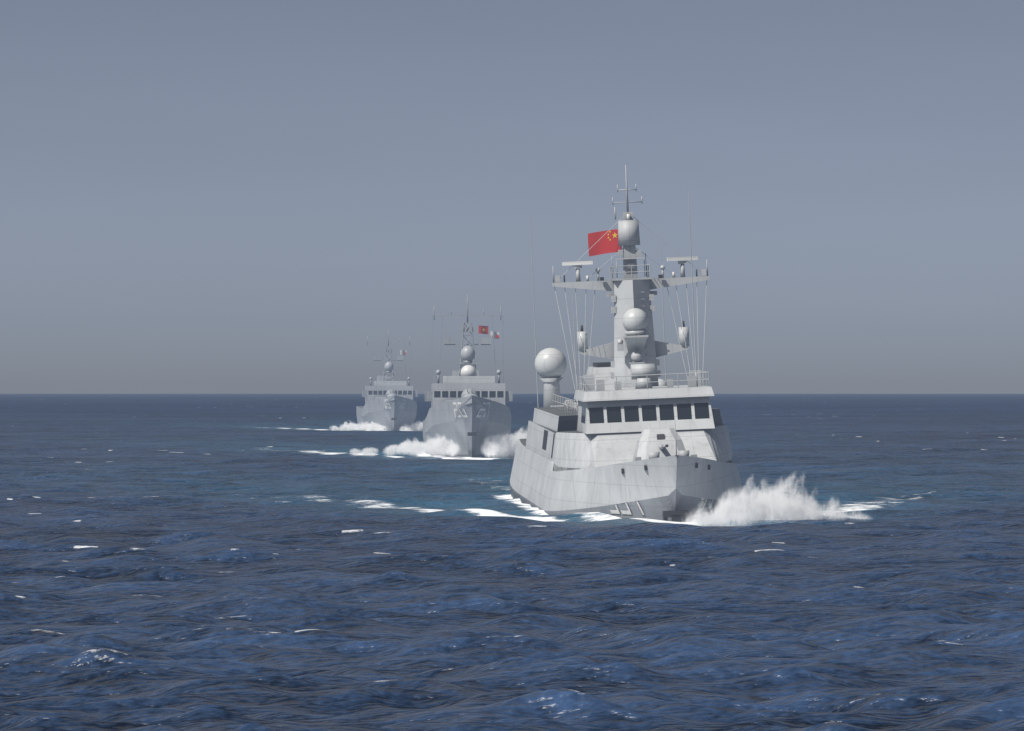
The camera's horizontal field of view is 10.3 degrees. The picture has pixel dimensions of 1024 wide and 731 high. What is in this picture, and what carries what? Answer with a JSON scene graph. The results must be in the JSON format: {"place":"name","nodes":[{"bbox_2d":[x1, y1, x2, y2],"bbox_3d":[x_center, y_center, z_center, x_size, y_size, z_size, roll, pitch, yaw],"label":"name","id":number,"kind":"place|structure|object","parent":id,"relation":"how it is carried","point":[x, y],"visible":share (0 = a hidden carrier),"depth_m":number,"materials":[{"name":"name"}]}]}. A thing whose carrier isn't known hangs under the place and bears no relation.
{"place":"outdoors","nodes":[
{"label":"outdoors","id":0,"kind":"place"},
{"bbox_2d":[0,394,1023,730],"bbox_3d":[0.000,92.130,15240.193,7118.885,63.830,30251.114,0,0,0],"label":"sea water","id":1,"kind":"structure","parent":0,"point":[246,562],"depth_m":238.44,"materials":[{"name":"blue liquid"}]},
{"bbox_2d":[356,329,417,430],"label":"warship","id":2,"kind":"object","parent":1,"relation":"on","point":[390,404],"visible":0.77,"depth_m":1042.51,"materials":[{"name":"grey metal"}]},
{"bbox_2d":[423,295,512,457],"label":"warship","id":3,"kind":"object","parent":1,"relation":"on","point":[469,413],"visible":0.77,"depth_m":650.70,"materials":[{"name":"grey metal"}]},
{"bbox_2d":[510,165,746,521],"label":"corvette","id":4,"kind":"object","parent":1,"relation":"on","point":[628,433],"visible":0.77,"depth_m":358.38,"materials":[{"name":"grey metal"}]},
{"bbox_2d":[0,0,1023,393],"label":"sky","id":5,"kind":"structure","parent":0,"point":[197,196],"materials":[{"name":"grey"}]}
]}

